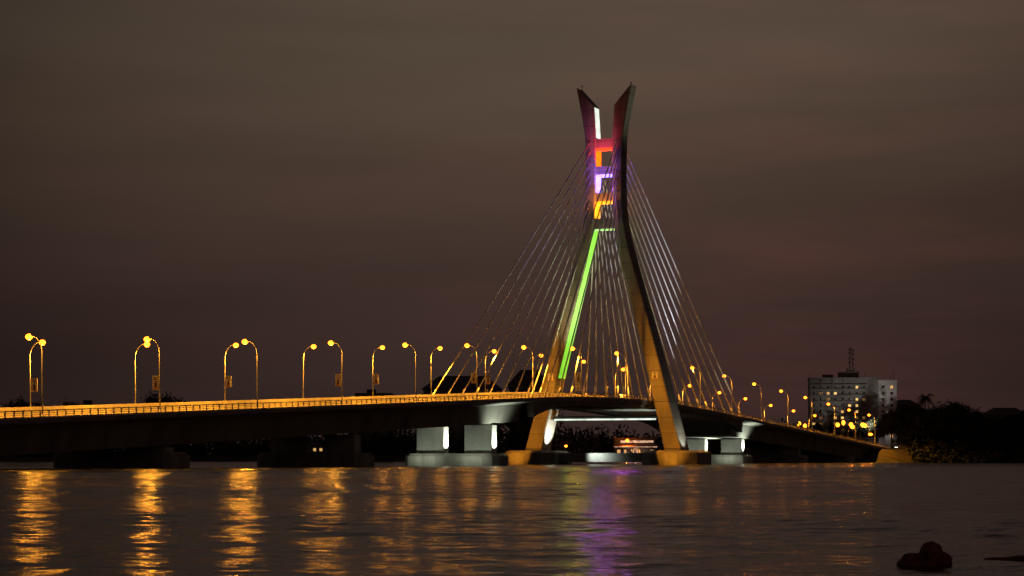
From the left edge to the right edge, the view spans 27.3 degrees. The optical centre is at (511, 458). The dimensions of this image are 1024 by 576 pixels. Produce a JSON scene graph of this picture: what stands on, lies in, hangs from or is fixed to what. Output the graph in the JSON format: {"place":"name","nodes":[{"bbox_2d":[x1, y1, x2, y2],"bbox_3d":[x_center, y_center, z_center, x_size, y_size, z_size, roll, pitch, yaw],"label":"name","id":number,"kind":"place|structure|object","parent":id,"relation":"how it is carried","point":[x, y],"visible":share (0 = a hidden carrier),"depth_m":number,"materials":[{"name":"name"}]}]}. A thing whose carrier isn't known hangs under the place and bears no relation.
{"place":"outdoors","nodes":[
{"label":"outdoors","id":0,"kind":"place"},
{"bbox_2d":[0,448,1020,462],"bbox_3d":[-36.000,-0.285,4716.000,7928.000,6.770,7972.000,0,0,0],"label":"ground","id":1,"kind":"structure","parent":0,"point":[886,456],"depth_m":1013.62,"materials":[{"name":"soil"}]},
{"bbox_2d":[1,393,29,407],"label":"tree","id":2,"kind":"object","parent":1,"relation":"on","point":[18,404],"visible":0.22,"depth_m":1038.95,"materials":[{"name":"green plant"}]},
{"bbox_2d":[29,399,48,406],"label":"tree","id":3,"kind":"object","parent":1,"relation":"on","point":[36,404],"visible":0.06,"depth_m":1049.25,"materials":[{"name":"green plant"}]},
{"bbox_2d":[58,399,79,405],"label":"tree","id":4,"kind":"object","parent":1,"relation":"on","point":[67,404],"visible":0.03,"depth_m":1046.85,"materials":[{"name":"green plant"}]},
{"bbox_2d":[72,400,103,404],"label":"flat roof building","id":5,"kind":"structure","parent":1,"relation":"on","point":[87,402],"depth_m":1083.60,"materials":[{"name":"concrete"}]},
{"bbox_2d":[141,391,176,402],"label":"tree","id":6,"kind":"object","parent":1,"relation":"on","point":[155,399],"visible":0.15,"depth_m":1036.14,"materials":[{"name":"green plant"}]},
{"bbox_2d":[168,395,185,401],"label":"tree","id":7,"kind":"object","parent":1,"relation":"on","point":[177,398],"visible":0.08,"depth_m":1043.78,"materials":[{"name":"green plant"}]},
{"bbox_2d":[307,442,323,452],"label":"house","id":8,"kind":"structure","parent":1,"relation":"on","point":[315,447],"depth_m":1018.00,"materials":[{"name":"tile"}]},
{"bbox_2d":[355,389,392,443],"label":"flat roof building","id":9,"kind":"structure","parent":1,"relation":"on","point":[369,392],"depth_m":1060.00,"materials":[{"name":"concrete"}]},
{"bbox_2d":[422,376,501,452],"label":"hipped roof building","id":10,"kind":"structure","parent":1,"relation":"on","point":[446,384],"depth_m":1040.25,"materials":[{"name":"tile"}]},
{"bbox_2d":[497,383,530,448],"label":"tree","id":11,"kind":"object","parent":1,"relation":"on","point":[509,425],"visible":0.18,"depth_m":1039.52,"materials":[{"name":"green plant"}]},
{"bbox_2d":[15,416,1023,462],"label":"distant wood","id":12,"kind":"object","parent":1,"relation":"on","point":[917,449],"visible":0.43,"depth_m":1024.80,"materials":[{"name":"green plant"}]},
{"bbox_2d":[508,370,543,436],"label":"hipped roof building","id":13,"kind":"structure","parent":1,"relation":"on","point":[526,380],"depth_m":1070.35,"materials":[{"name":"tile"}]},
{"bbox_2d":[520,389,562,431],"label":"tree","id":14,"kind":"object","parent":1,"relation":"on","point":[529,421],"visible":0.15,"depth_m":1037.62,"materials":[{"name":"green plant"}]},
{"bbox_2d":[612,438,657,452],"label":"waterside pavilion","id":15,"kind":"structure","parent":1,"relation":"on","point":[636,445],"depth_m":1027.85,"materials":[{"name":"beige"}]},
{"bbox_2d":[809,423,825,433],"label":"tree","id":16,"kind":"object","parent":1,"relation":"on","point":[816,427],"visible":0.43,"depth_m":968.68,"materials":[{"name":"green plant"}]},
{"bbox_2d":[825,423,843,436],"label":"tree","id":17,"kind":"object","parent":1,"relation":"on","point":[829,430],"visible":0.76,"depth_m":973.71,"materials":[{"name":"green plant"}]},
{"bbox_2d":[807,347,896,448],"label":"apartment block","id":18,"kind":"structure","parent":1,"relation":"on","point":[843,392],"depth_m":999.76,"materials":[{"name":"concrete"}]},
{"bbox_2d":[842,419,866,440],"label":"tree","id":19,"kind":"object","parent":1,"relation":"on","point":[850,433],"visible":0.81,"depth_m":968.70,"materials":[{"name":"green plant"}]},
{"bbox_2d":[862,418,884,437],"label":"tree","id":20,"kind":"object","parent":1,"relation":"on","point":[871,424],"visible":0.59,"depth_m":963.67,"materials":[{"name":"green plant"}]},
{"bbox_2d":[874,412,907,448],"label":"tree","id":21,"kind":"object","parent":1,"relation":"on","point":[879,426],"visible":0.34,"depth_m":859.79,"materials":[{"name":"green plant"}]},
{"bbox_2d":[873,405,913,445],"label":"tree","id":22,"kind":"object","parent":1,"relation":"on","point":[893,411],"visible":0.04,"depth_m":899.57,"materials":[{"name":"green plant"}]},
{"bbox_2d":[879,405,921,444],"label":"tree","id":23,"kind":"object","parent":1,"relation":"on","point":[895,416],"visible":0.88,"depth_m":834.37,"materials":[{"name":"green plant"}]},
{"bbox_2d":[895,445,905,448],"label":"parked car","id":24,"kind":"object","parent":1,"relation":"on","point":[901,446],"visible":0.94,"depth_m":789.34,"materials":[{"name":"paint"}]},
{"bbox_2d":[885,403,921,441],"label":"tree","id":25,"kind":"object","parent":1,"relation":"on","point":[903,409],"visible":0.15,"depth_m":857.32,"materials":[{"name":"green plant"}]},
{"bbox_2d":[897,400,917,443],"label":"house","id":26,"kind":"structure","parent":1,"relation":"on","point":[900,403],"depth_m":1010.89,"materials":[{"name":"tile"}]},
{"bbox_2d":[916,393,936,408],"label":"palm tree","id":27,"kind":"object","parent":1,"relation":"on","point":[923,400],"visible":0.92,"depth_m":819.87,"materials":[{"name":"green plant"}]},
{"bbox_2d":[915,407,949,431],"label":"tree","id":28,"kind":"object","parent":1,"relation":"on","point":[931,414],"visible":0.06,"depth_m":848.79,"materials":[{"name":"green plant"}]},
{"bbox_2d":[933,398,962,430],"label":"tree","id":29,"kind":"object","parent":1,"relation":"on","point":[943,406],"visible":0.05,"depth_m":858.41,"materials":[{"name":"green plant"}]},
{"bbox_2d":[946,401,961,410],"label":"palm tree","id":30,"kind":"object","parent":1,"relation":"on","point":[954,403],"visible":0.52,"depth_m":809.20,"materials":[{"name":"green plant"}]},
{"bbox_2d":[938,400,982,428],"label":"tree","id":31,"kind":"object","parent":1,"relation":"on","point":[957,407],"visible":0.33,"depth_m":795.64,"materials":[{"name":"green plant"}]},
{"bbox_2d":[961,410,988,430],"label":"tree","id":32,"kind":"object","parent":1,"relation":"on","point":[968,417],"visible":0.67,"depth_m":782.86,"materials":[{"name":"green plant"}]},
{"bbox_2d":[968,411,1003,444],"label":"tree","id":33,"kind":"object","parent":1,"relation":"on","point":[992,419],"visible":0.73,"depth_m":777.85,"materials":[{"name":"green plant"}]},
{"bbox_2d":[981,408,1021,438],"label":"house","id":34,"kind":"structure","parent":1,"relation":"on","point":[1002,412],"depth_m":851.81,"materials":[{"name":"tile"}]},
{"bbox_2d":[0,461,1023,575],"bbox_3d":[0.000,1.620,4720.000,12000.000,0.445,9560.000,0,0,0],"label":"water","id":35,"kind":"structure","parent":0,"point":[251,518],"depth_m":54.61,"materials":[{"name":"black liquid"}]},
{"bbox_2d":[0,82,889,467],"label":"cable stayed bridge","id":36,"kind":"structure","parent":35,"relation":"in","point":[84,436],"depth_m":495.19,"materials":[{"name":"concrete"}]},
{"bbox_2d":[25,334,43,416],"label":"street lamp","id":37,"kind":"object","parent":36,"relation":"on","point":[29,336],"visible":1,"depth_m":289.94,"materials":[{"name":"metal"}]},
{"bbox_2d":[30,340,45,406],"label":"street lamp","id":38,"kind":"object","parent":36,"relation":"on","point":[34,385],"visible":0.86,"depth_m":329.47,"materials":[{"name":"metal"}]},
{"bbox_2d":[135,342,149,403],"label":"street lamp","id":39,"kind":"object","parent":36,"relation":"on","point":[146,344],"visible":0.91,"depth_m":357.24,"materials":[{"name":"metal"}]},
{"bbox_2d":[144,337,160,411],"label":"street lamp","id":40,"kind":"object","parent":36,"relation":"on","point":[156,382],"visible":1,"depth_m":317.86,"materials":[{"name":"metal"}]},
{"bbox_2d":[224,343,238,400],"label":"street lamp","id":41,"kind":"object","parent":36,"relation":"on","point":[228,378],"visible":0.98,"depth_m":384.52,"materials":[{"name":"metal"}]},
{"bbox_2d":[242,339,258,407],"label":"street lamp","id":42,"kind":"object","parent":36,"relation":"on","point":[244,341],"visible":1,"depth_m":345.10,"materials":[{"name":"metal"}]},
{"bbox_2d":[303,344,315,397],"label":"street lamp","id":43,"kind":"object","parent":36,"relation":"on","point":[313,346],"visible":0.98,"depth_m":412.53,"materials":[{"name":"metal"}]},
{"bbox_2d":[328,341,342,404],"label":"street lamp","id":44,"kind":"object","parent":36,"relation":"on","point":[337,379],"visible":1,"depth_m":373.18,"materials":[{"name":"metal"}]},
{"bbox_2d":[372,346,384,395],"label":"street lamp","id":45,"kind":"object","parent":36,"relation":"on","point":[375,379],"visible":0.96,"depth_m":440.76,"materials":[{"name":"metal"}]},
{"bbox_2d":[403,343,416,401],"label":"street lamp","id":46,"kind":"object","parent":36,"relation":"on","point":[405,344],"visible":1,"depth_m":401.44,"materials":[{"name":"metal"}]},
{"bbox_2d":[465,344,477,399],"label":"street lamp","id":47,"kind":"object","parent":36,"relation":"on","point":[473,377],"visible":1,"depth_m":428.62,"materials":[{"name":"metal"}]},
{"bbox_2d":[485,349,495,392],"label":"street lamp","id":48,"kind":"object","parent":36,"relation":"on","point":[487,379],"visible":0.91,"depth_m":495.66,"materials":[{"name":"metal"}]},
{"bbox_2d":[521,345,533,397],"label":"street lamp","id":49,"kind":"object","parent":36,"relation":"on","point":[523,347],"visible":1,"depth_m":456.48,"materials":[{"name":"metal"}]},
{"bbox_2d":[532,354,542,389],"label":"street lamp","id":50,"kind":"object","parent":36,"relation":"on","point":[532,369],"visible":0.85,"depth_m":523.20,"materials":[{"name":"metal"}]},
{"bbox_2d":[571,347,581,392],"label":"street lamp","id":51,"kind":"object","parent":36,"relation":"on","point":[578,376],"visible":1,"depth_m":483.97,"materials":[{"name":"metal"}]},
{"bbox_2d":[575,360,585,391],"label":"street lamp","id":52,"kind":"object","parent":36,"relation":"on","point":[577,386],"visible":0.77,"depth_m":550.64,"materials":[{"name":"metal"}]},
{"bbox_2d":[615,368,624,394],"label":"street lamp","id":53,"kind":"object","parent":36,"relation":"on","point":[622,369],"visible":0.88,"depth_m":579.39,"materials":[{"name":"metal"}]},
{"bbox_2d":[615,352,625,397],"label":"street lamp","id":54,"kind":"object","parent":36,"relation":"on","point":[616,353],"visible":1,"depth_m":511.73,"materials":[{"name":"metal"}]},
{"bbox_2d":[690,366,700,407],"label":"street lamp","id":55,"kind":"object","parent":36,"relation":"on","point":[692,367],"visible":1,"depth_m":567.60,"materials":[{"name":"metal"}]},
{"bbox_2d":[752,383,761,420],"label":"street lamp","id":56,"kind":"object","parent":36,"relation":"on","point":[761,400],"visible":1,"depth_m":622.94,"materials":[{"name":"metal"}]},
{"bbox_2d":[848,409,855,439],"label":"street lamp","id":57,"kind":"object","parent":36,"relation":"on","point":[855,423],"visible":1,"depth_m":733.09,"materials":[{"name":"metal"}]},
{"bbox_2d":[896,541,952,565],"bbox_3d":[6.165,1.558,31.481,0.872,0.638,0.447,0,0,0],"label":"rock","id":58,"kind":"object","parent":35,"relation":"in","point":[931,553],"visible":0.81,"depth_m":31.37,"materials":[{"name":"black stone"}]},
{"bbox_2d":[983,555,1023,561],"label":"rock","id":59,"kind":"object","parent":35,"relation":"on","point":[1020,558],"visible":0.91,"depth_m":33.37,"materials":[{"name":"black stone"}]},
{"bbox_2d":[0,0,1023,453],"label":"sky","id":60,"kind":"structure","parent":0,"point":[820,180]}
]}

